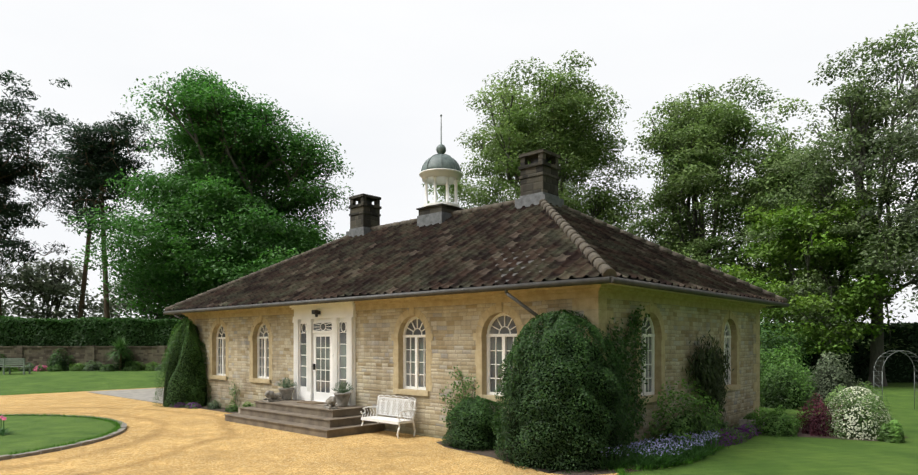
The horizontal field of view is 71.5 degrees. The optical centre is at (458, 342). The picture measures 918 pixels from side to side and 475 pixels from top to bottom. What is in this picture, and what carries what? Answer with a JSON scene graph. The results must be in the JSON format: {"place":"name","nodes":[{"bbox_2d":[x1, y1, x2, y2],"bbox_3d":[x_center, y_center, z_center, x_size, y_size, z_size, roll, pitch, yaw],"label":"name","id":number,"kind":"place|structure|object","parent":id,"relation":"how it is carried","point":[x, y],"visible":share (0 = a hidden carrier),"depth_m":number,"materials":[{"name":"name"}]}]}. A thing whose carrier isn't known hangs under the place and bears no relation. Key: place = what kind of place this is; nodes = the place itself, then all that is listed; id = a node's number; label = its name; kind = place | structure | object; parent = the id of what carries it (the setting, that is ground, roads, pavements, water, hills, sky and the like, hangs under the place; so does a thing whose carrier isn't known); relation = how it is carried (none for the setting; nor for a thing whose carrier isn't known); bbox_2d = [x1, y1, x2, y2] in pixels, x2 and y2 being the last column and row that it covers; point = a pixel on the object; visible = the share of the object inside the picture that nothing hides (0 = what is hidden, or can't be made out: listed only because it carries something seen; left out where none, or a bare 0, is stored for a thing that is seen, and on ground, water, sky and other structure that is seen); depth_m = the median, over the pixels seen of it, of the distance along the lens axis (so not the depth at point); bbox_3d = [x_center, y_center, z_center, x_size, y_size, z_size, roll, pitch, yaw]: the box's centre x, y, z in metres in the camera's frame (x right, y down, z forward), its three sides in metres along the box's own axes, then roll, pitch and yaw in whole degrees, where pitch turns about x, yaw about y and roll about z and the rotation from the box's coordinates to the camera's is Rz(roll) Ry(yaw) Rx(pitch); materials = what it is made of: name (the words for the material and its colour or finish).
{"place":"outdoors","nodes":[
{"label":"outdoors","id":0,"kind":"place"},
{"bbox_2d":[47,348,75,370],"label":"shrub","id":1,"kind":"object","parent":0,"point":[51,362],"depth_m":42.73,"materials":[{"name":"green plant"}]},
{"bbox_2d":[0,413,123,454],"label":"island lawn","id":2,"kind":"structure","parent":0,"point":[40,432],"depth_m":17.34,"materials":[{"name":"green plant"}]},
{"bbox_2d":[0,415,20,435],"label":"tulips","id":3,"kind":"object","parent":2,"relation":"on","point":[2,431],"visible":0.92,"depth_m":16.60,"materials":[{"name":"green plant"}]},
{"bbox_2d":[0,315,183,345],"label":"hedge","id":4,"kind":"object","parent":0,"point":[105,330],"depth_m":44.17,"materials":[{"name":"green plant"}]},
{"bbox_2d":[111,348,135,370],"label":"shrub","id":5,"kind":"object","parent":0,"point":[118,361],"depth_m":43.05,"materials":[{"name":"green plant"}]},
{"bbox_2d":[89,388,163,403],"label":"path paving","id":6,"kind":"structure","parent":0,"point":[148,395],"depth_m":30.09,"materials":[{"name":"stone"}]},
{"bbox_2d":[199,405,237,412],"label":"bed soil","id":7,"kind":"structure","parent":0,"point":[219,410],"depth_m":23.14,"materials":[{"name":"brown soil"}]},
{"bbox_2d":[207,399,222,408],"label":"plant","id":8,"kind":"object","parent":7,"relation":"on","point":[215,405],"visible":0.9,"depth_m":23.32,"materials":[{"name":"green plant"}]},
{"bbox_2d":[225,403,237,411],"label":"plant","id":9,"kind":"object","parent":7,"relation":"on","point":[231,408],"visible":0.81,"depth_m":22.43,"materials":[{"name":"green plant"}]},
{"bbox_2d":[228,381,241,406],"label":"climbing plant","id":10,"kind":"object","parent":7,"relation":"on","point":[235,394],"visible":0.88,"depth_m":23.07,"materials":[{"name":"green plant"}]},
{"bbox_2d":[0,387,618,474],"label":"drive gravel","id":11,"kind":"structure","parent":0,"point":[155,439],"depth_m":14.23,"materials":[{"name":"beige gravel"}]},
{"bbox_2d":[0,414,126,460],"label":"island kerb","id":12,"kind":"structure","parent":11,"relation":"on","point":[69,446],"depth_m":14.80,"materials":[{"name":"stone"}]},
{"bbox_2d":[224,398,384,437],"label":"door steps","id":13,"kind":"structure","parent":11,"relation":"on","point":[317,420],"depth_m":17.67,"materials":[{"name":"brown stone"}]},
{"bbox_2d":[262,391,284,401],"bbox_3d":[-5.755,1.642,19.768,0.279,0.350,0.748,0,0,28],"label":"lion","id":14,"kind":"object","parent":13,"relation":"on","point":[271,396],"visible":1,"depth_m":19.57},
{"bbox_2d":[278,387,293,399],"bbox_3d":[-5.467,1.627,20.177,0.500,0.380,0.500,0,0,43],"label":"planter","id":15,"kind":"object","parent":13,"relation":"on","point":[287,392],"visible":0.92,"depth_m":20.02,"materials":[{"name":"stone"}]},
{"bbox_2d":[276,377,295,387],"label":"lavender plant","id":16,"kind":"object","parent":15,"relation":"on","point":[287,384],"visible":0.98,"depth_m":20.13,"materials":[{"name":"green plant"}]},
{"bbox_2d":[297,401,324,403],"bbox_3d":[-4.433,1.804,19.159,0.840,0.024,0.500,0,0,43],"label":"door mat","id":17,"kind":"object","parent":13,"relation":"on","point":[310,402],"depth_m":19.06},
{"bbox_2d":[324,396,337,408],"bbox_3d":[-3.567,1.642,17.694,0.279,0.350,0.748,0,0,-22],"label":"lion","id":18,"kind":"object","parent":13,"relation":"on","point":[330,402],"visible":1,"depth_m":17.46},
{"bbox_2d":[334,392,350,406],"bbox_3d":[-3.330,1.627,18.216,0.500,0.380,0.500,0,0,43],"label":"planter","id":19,"kind":"object","parent":13,"relation":"on","point":[342,399],"visible":0.98,"depth_m":18.06,"materials":[{"name":"stone"}]},
{"bbox_2d":[332,381,352,392],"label":"lavender plant","id":20,"kind":"object","parent":19,"relation":"on","point":[342,388],"visible":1,"depth_m":18.16,"materials":[{"name":"green plant"}]},
{"bbox_2d":[360,395,415,438],"bbox_3d":[-1.864,1.925,16.790,1.560,1.028,0.661,0,0,43],"label":"garden bench","id":21,"kind":"object","parent":11,"relation":"on","point":[398,421],"visible":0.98,"depth_m":16.87,"materials":[{"name":"white metal"}]},
{"bbox_2d":[0,370,917,474],"bbox_3d":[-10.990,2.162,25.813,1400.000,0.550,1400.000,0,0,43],"label":"lawn","id":22,"kind":"structure","parent":0,"point":[762,455],"depth_m":14.80,"materials":[{"name":"green plant"}]},
{"bbox_2d":[1,365,18,371],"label":"plant","id":23,"kind":"object","parent":22,"relation":"on","point":[14,369],"visible":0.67,"depth_m":41.80,"materials":[{"name":"green plant"}]},
{"bbox_2d":[0,358,30,374],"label":"green bench","id":24,"kind":"object","parent":22,"relation":"on","point":[6,361],"visible":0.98,"depth_m":39.62,"materials":[{"name":"paint"}]},
{"bbox_2d":[19,363,35,370],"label":"plant","id":25,"kind":"object","parent":22,"relation":"on","point":[26,369],"visible":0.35,"depth_m":42.23,"materials":[{"name":"green plant"}]},
{"bbox_2d":[31,364,47,371],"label":"flowering plant","id":26,"kind":"object","parent":22,"relation":"on","point":[40,368],"visible":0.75,"depth_m":42.12,"materials":[{"name":"pink plant"}]},
{"bbox_2d":[0,70,79,315],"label":"pine tree","id":27,"kind":"object","parent":22,"relation":"on","point":[11,172],"visible":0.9,"depth_m":60.26,"materials":[{"name":"green plant"}]},
{"bbox_2d":[5,390,82,394],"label":"edge grass","id":28,"kind":"structure","parent":22,"relation":"on","point":[45,392],"depth_m":30.71,"materials":[{"name":"green plant"}]},
{"bbox_2d":[47,364,62,371],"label":"plant","id":29,"kind":"object","parent":22,"relation":"on","point":[56,368],"visible":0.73,"depth_m":42.05,"materials":[{"name":"green plant"}]},
{"bbox_2d":[0,255,117,319],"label":"orchard tree","id":30,"kind":"object","parent":22,"relation":"on","point":[54,287],"visible":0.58,"depth_m":64.15,"materials":[{"name":"green plant"}]},
{"bbox_2d":[69,363,86,370],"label":"shrub","id":31,"kind":"object","parent":22,"relation":"on","point":[78,367],"visible":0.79,"depth_m":42.66,"materials":[{"name":"green plant"}]},
{"bbox_2d":[0,346,172,370],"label":"garden wall","id":32,"kind":"structure","parent":22,"relation":"on","point":[41,355],"depth_m":43.39,"materials":[{"name":"stone"}]},
{"bbox_2d":[46,147,137,318],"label":"pine tree","id":33,"kind":"object","parent":22,"relation":"on","point":[83,288],"visible":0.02,"depth_m":64.05,"materials":[{"name":"green plant"}]},
{"bbox_2d":[82,360,103,370],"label":"shrub","id":34,"kind":"object","parent":22,"relation":"on","point":[94,366],"visible":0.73,"depth_m":42.73,"materials":[{"name":"green plant"}]},
{"bbox_2d":[99,364,116,371],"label":"shrub","id":35,"kind":"object","parent":22,"relation":"on","point":[107,367],"visible":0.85,"depth_m":42.32,"materials":[{"name":"green plant"}]},
{"bbox_2d":[43,110,174,317],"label":"pine tree","id":36,"kind":"object","parent":22,"relation":"on","point":[99,158],"visible":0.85,"depth_m":56.66,"materials":[{"name":"green plant"}]},
{"bbox_2d":[105,334,134,370],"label":"cordyline plant","id":37,"kind":"object","parent":22,"relation":"on","point":[120,347],"visible":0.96,"depth_m":42.67,"materials":[{"name":"green plant"}]},
{"bbox_2d":[122,361,144,370],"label":"shrub","id":38,"kind":"object","parent":22,"relation":"on","point":[133,367],"visible":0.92,"depth_m":42.77,"materials":[{"name":"green plant"}]},
{"bbox_2d":[86,280,186,319],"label":"orchard tree","id":39,"kind":"object","parent":22,"relation":"on","point":[119,306],"visible":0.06,"depth_m":64.49,"materials":[{"name":"green plant"}]},
{"bbox_2d":[142,361,158,370],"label":"shrub","id":40,"kind":"object","parent":22,"relation":"on","point":[148,367],"visible":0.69,"depth_m":43.09,"materials":[{"name":"green plant"}]},
{"bbox_2d":[155,364,166,370],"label":"shrub","id":41,"kind":"object","parent":22,"relation":"on","point":[159,367],"visible":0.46,"depth_m":42.95,"materials":[{"name":"green plant"}]},
{"bbox_2d":[169,402,185,407],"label":"flowering plant","id":42,"kind":"object","parent":22,"relation":"on","point":[181,405],"visible":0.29,"depth_m":23.86,"materials":[{"name":"purple plant"}]},
{"bbox_2d":[152,317,211,407],"bbox_3d":[-10.587,0.727,24.831,2.327,3.464,2.450,0,0,43],"label":"cone shrub","id":43,"kind":"object","parent":22,"relation":"on","point":[185,368],"visible":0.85,"depth_m":24.26,"materials":[{"name":"green plant"}]},
{"bbox_2d":[184,401,201,408],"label":"flowering plant","id":44,"kind":"object","parent":22,"relation":"on","point":[193,405],"visible":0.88,"depth_m":23.55,"materials":[{"name":"purple plant"}]},
{"bbox_2d":[182,381,205,405],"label":"shrub","id":45,"kind":"object","parent":22,"relation":"on","point":[201,403],"visible":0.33,"depth_m":24.21,"materials":[{"name":"green plant"}]},
{"bbox_2d":[65,66,353,319],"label":"beech tree","id":46,"kind":"object","parent":22,"relation":"on","point":[226,146],"visible":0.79,"depth_m":51.43,"materials":[{"name":"green plant"}]},
{"bbox_2d":[163,276,788,333],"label":"house gutters","id":47,"kind":"object","parent":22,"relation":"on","point":[583,281],"visible":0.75,"depth_m":15.16,"materials":[{"name":"black metal"}]},
{"bbox_2d":[169,204,600,309],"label":"roof front","id":48,"kind":"structure","parent":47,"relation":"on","point":[467,249],"depth_m":18.91,"materials":[{"name":"tile"}]},
{"bbox_2d":[165,199,787,310],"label":"roof ridge tiles","id":49,"kind":"object","parent":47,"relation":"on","point":[599,263],"visible":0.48,"depth_m":20.31,"materials":[{"name":"brown tile"}]},
{"bbox_2d":[346,193,381,236],"bbox_3d":[-3.854,-4.803,26.120,1.140,2.320,1.060,0,0,43],"label":"chimney","id":50,"kind":"object","parent":49,"relation":"on","point":[364,214],"visible":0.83,"depth_m":25.81,"materials":[{"name":"stone"}]},
{"bbox_2d":[416,114,463,226],"bbox_3d":[-0.649,-6.128,23.180,1.600,4.370,1.600,0,0,43],"label":"cupola","id":51,"kind":"object","parent":49,"relation":"on","point":[440,168],"visible":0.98,"depth_m":22.68,"materials":[{"name":"paint"}]},
{"bbox_2d":[515,149,563,208],"bbox_3d":[2.556,-4.803,20.239,1.140,2.320,1.060,0,0,43],"label":"chimney","id":52,"kind":"object","parent":49,"relation":"on","point":[539,178],"visible":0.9,"depth_m":19.94,"materials":[{"name":"stone"}]},
{"bbox_2d":[422,49,658,236],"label":"beech tree","id":53,"kind":"object","parent":22,"relation":"on","point":[574,143],"visible":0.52,"depth_m":53.40,"materials":[{"name":"green plant"}]},
{"bbox_2d":[611,464,631,474],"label":"edge grass","id":54,"kind":"structure","parent":22,"relation":"on","point":[620,471],"depth_m":11.87,"materials":[{"name":"green plant"}]},
{"bbox_2d":[547,420,788,474],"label":"bed soil","id":55,"kind":"structure","parent":22,"relation":"on","point":[589,472],"depth_m":12.01,"materials":[{"name":"brown soil"}]},
{"bbox_2d":[490,309,633,473],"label":"large bush","id":56,"kind":"object","parent":55,"relation":"on","point":[560,395],"visible":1,"depth_m":12.30,"materials":[{"name":"green plant"}]},
{"bbox_2d":[606,303,652,454],"bbox_3d":[3.692,0.901,13.787,0.309,3.643,1.895,0,0,43],"label":"climbing plant","id":57,"kind":"object","parent":55,"relation":"on","point":[628,337],"visible":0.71,"depth_m":13.84,"materials":[{"name":"green plant"}]},
{"bbox_2d":[597,432,722,469],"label":"bluebells","id":58,"kind":"object","parent":55,"relation":"on","point":[665,452],"visible":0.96,"depth_m":12.77,"materials":[{"name":"blue plant"}]},
{"bbox_2d":[637,377,723,451],"bbox_3d":[5.121,2.056,14.621,1.311,2.478,3.370,0,0,43],"label":"shrub","id":59,"kind":"object","parent":55,"relation":"on","point":[682,424],"visible":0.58,"depth_m":14.53,"materials":[{"name":"green plant"}]},
{"bbox_2d":[686,429,724,450],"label":"bluebells","id":60,"kind":"object","parent":55,"relation":"on","point":[708,439],"visible":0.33,"depth_m":14.30,"materials":[{"name":"blue plant"}]},
{"bbox_2d":[682,329,733,426],"bbox_3d":[6.617,1.355,16.796,0.633,3.582,2.559,0,0,43],"label":"climbing shrub","id":61,"kind":"object","parent":55,"relation":"on","point":[710,378],"visible":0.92,"depth_m":16.65,"materials":[{"name":"green plant"}]},
{"bbox_2d":[700,415,732,434],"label":"shrub","id":62,"kind":"object","parent":55,"relation":"on","point":[724,424],"visible":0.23,"depth_m":16.23,"materials":[{"name":"green plant"}]},
{"bbox_2d":[703,426,755,446],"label":"flowering plant","id":63,"kind":"object","parent":55,"relation":"on","point":[728,436],"visible":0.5,"depth_m":15.41,"materials":[{"name":"purple plant"}]},
{"bbox_2d":[733,422,762,435],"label":"flowering plant","id":64,"kind":"object","parent":55,"relation":"on","point":[751,428],"visible":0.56,"depth_m":16.71,"materials":[{"name":"purple plant"}]},
{"bbox_2d":[623,418,807,471],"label":"edge grass","id":65,"kind":"structure","parent":22,"relation":"on","point":[685,462],"depth_m":12.79,"materials":[{"name":"green plant"}]},
{"bbox_2d":[627,74,806,283],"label":"beech tree","id":66,"kind":"object","parent":22,"relation":"on","point":[693,144],"visible":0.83,"depth_m":49.50,"materials":[{"name":"green plant"}]},
{"bbox_2d":[751,405,799,437],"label":"shrub","id":67,"kind":"object","parent":22,"relation":"on","point":[775,424],"visible":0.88,"depth_m":16.72,"materials":[{"name":"green plant"}]},
{"bbox_2d":[686,98,867,322],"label":"beech tree","id":68,"kind":"object","parent":22,"relation":"on","point":[774,183],"visible":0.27,"depth_m":46.99,"materials":[{"name":"green plant"}]},
{"bbox_2d":[760,345,816,409],"bbox_3d":[12.189,1.957,24.215,2.793,3.724,2.211,0,0,43],"label":"green shrub","id":69,"kind":"object","parent":22,"relation":"on","point":[785,392],"visible":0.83,"depth_m":23.59,"materials":[{"name":"green plant"}]},
{"bbox_2d":[760,341,816,398],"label":"shrub","id":70,"kind":"object","parent":22,"relation":"on","point":[764,356],"visible":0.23,"depth_m":28.45,"materials":[{"name":"green plant"}]},
{"bbox_2d":[760,318,817,384],"bbox_3d":[15.780,1.284,33.864,6.155,6.522,5.725,0,0,43],"label":"shrub","id":71,"kind":"object","parent":22,"relation":"on","point":[770,343],"visible":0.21,"depth_m":32.76,"materials":[{"name":"green plant"}]},
{"bbox_2d":[715,187,917,383],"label":"young beech tree","id":72,"kind":"object","parent":22,"relation":"on","point":[808,243],"visible":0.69,"depth_m":35.44,"materials":[{"name":"green plant"}]},
{"bbox_2d":[735,22,917,385],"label":"tree","id":73,"kind":"object","parent":22,"relation":"on","point":[857,122],"visible":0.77,"depth_m":35.55,"materials":[{"name":"green plant"}]},
{"bbox_2d":[760,428,906,441],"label":"island bed soil","id":74,"kind":"structure","parent":22,"relation":"on","point":[799,434],"depth_m":16.48,"materials":[{"name":"brown soil"}]},
{"bbox_2d":[794,393,845,436],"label":"shrub","id":75,"kind":"object","parent":74,"relation":"on","point":[811,425],"visible":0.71,"depth_m":16.72,"materials":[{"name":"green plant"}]},
{"bbox_2d":[818,381,894,439],"bbox_3d":[10.351,2.107,16.711,1.797,2.210,1.751,0,0,21],"label":"white flowering shrub","id":76,"kind":"object","parent":74,"relation":"on","point":[863,421],"visible":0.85,"depth_m":16.23,"materials":[{"name":"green plant"}]},
{"bbox_2d":[874,420,905,443],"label":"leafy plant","id":77,"kind":"object","parent":74,"relation":"on","point":[890,431],"visible":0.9,"depth_m":15.55,"materials":[{"name":"green plant"}]},
{"bbox_2d":[803,352,865,408],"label":"grey shrub","id":78,"kind":"object","parent":22,"relation":"on","point":[831,379],"visible":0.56,"depth_m":23.68,"materials":[{"name":"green plant"}]},
{"bbox_2d":[760,321,917,382],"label":"hedge","id":79,"kind":"object","parent":22,"relation":"on","point":[899,369],"visible":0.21,"depth_m":38.73,"materials":[{"name":"green plant"}]},
{"bbox_2d":[846,82,917,311],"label":"tree","id":80,"kind":"object","parent":22,"relation":"on","point":[912,263],"visible":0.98,"depth_m":31.38,"materials":[{"name":"green plant"}]},
{"bbox_2d":[873,350,917,409],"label":"garden arch","id":81,"kind":"structure","parent":22,"relation":"on","point":[882,372],"depth_m":23.10,"materials":[{"name":"silver metal"}]},
{"bbox_2d":[0,0,917,323],"label":"sky","id":82,"kind":"structure","parent":0,"point":[377,77],"materials":[{"name":"white"}]},
{"bbox_2d":[195,297,759,454],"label":"house walls","id":83,"kind":"structure","parent":0,"point":[453,330],"depth_m":17.23,"materials":[{"name":"beige stone"}]},
{"bbox_2d":[216,301,730,405],"bbox_3d":[-1.509,0.314,18.859,18.335,3.006,6.334,0,0,17],"label":"house joinery","id":84,"kind":"object","parent":83,"relation":"in","point":[335,314],"visible":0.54,"depth_m":18.95,"materials":[{"name":"white wood"}]},
{"bbox_2d":[312,310,320,369],"bbox_3d":[-4.181,-0.078,19.289,1.035,1.830,0.270,0,0,43],"label":"door hardware","id":85,"kind":"object","parent":84,"relation":"attached to","point":[316,312],"visible":0.94,"depth_m":19.38,"materials":[{"name":"black metal"}]},
{"bbox_2d":[218,316,728,392],"bbox_3d":[-1.513,0.417,18.871,18.235,2.200,6.241,0,0,17],"label":"house glass","id":86,"kind":"object","parent":84,"relation":"in","point":[504,330],"visible":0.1,"depth_m":17.31,"materials":[{"name":"glass"}]},
{"bbox_2d":[182,284,765,415],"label":"stone trim","id":87,"kind":"structure","parent":83,"relation":"attached to","point":[586,302],"depth_m":16.27,"materials":[{"name":"beige stone"}]},
{"bbox_2d":[172,227,776,310],"bbox_3d":[-0.649,-2.873,23.180,20.000,3.280,11.300,0,0,43],"label":"roof underlay","id":88,"kind":"object","parent":83,"relation":"on","point":[571,277],"depth_m":15.19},
{"bbox_2d":[181,283,773,313],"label":"house soffit","id":89,"kind":"structure","parent":83,"relation":"attached to","point":[680,293],"depth_m":15.51,"materials":[{"name":"beige paint"}]},
{"bbox_2d":[550,203,783,301],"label":"roof","id":90,"kind":"structure","parent":83,"relation":"on","point":[623,255],"depth_m":17.29,"materials":[{"name":"tile"}]},
{"bbox_2d":[437,440,558,473],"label":"bed soil","id":91,"kind":"structure","parent":0,"point":[491,453],"depth_m":14.08,"materials":[{"name":"brown soil"}]},
{"bbox_2d":[439,365,479,430],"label":"shrub","id":92,"kind":"object","parent":91,"relation":"on","point":[464,387],"visible":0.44,"depth_m":15.52,"materials":[{"name":"green plant"}]},
{"bbox_2d":[442,395,506,450],"bbox_3d":[0.457,1.840,14.982,1.526,1.241,1.594,0,0,-31],"label":"yew shrub","id":93,"kind":"object","parent":91,"relation":"on","point":[470,425],"visible":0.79,"depth_m":14.50,"materials":[{"name":"green plant"}]},
{"bbox_2d":[739,419,763,427],"bbox_3d":[8.311,2.297,18.080,0.400,0.280,0.900,0,0,43],"label":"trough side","id":94,"kind":"object","parent":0,"point":[742,421],"visible":0.21,"depth_m":17.80,"materials":[{"name":"stone"}]},
{"bbox_2d":[743,412,757,420],"bbox_3d":[8.315,2.130,18.080,0.421,0.299,0.932,0,0,43],"label":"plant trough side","id":95,"kind":"object","parent":94,"relation":"on","point":[747,416],"visible":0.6,"depth_m":17.93,"materials":[{"name":"green plant"}]},
{"bbox_3d":[-7.028,2.317,21.330,0.800,0.240,0.350,0,0,43],"label":"trough","id":96,"kind":"object","parent":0,"visible":0},
{"bbox_2d":[243,402,253,406],"bbox_3d":[-7.029,2.147,21.329,0.828,0.388,0.383,0,0,43],"label":"plant trough","id":97,"kind":"object","parent":96,"relation":"on","point":[249,404],"visible":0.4,"depth_m":21.31,"materials":[{"name":"green plant"}]}
]}

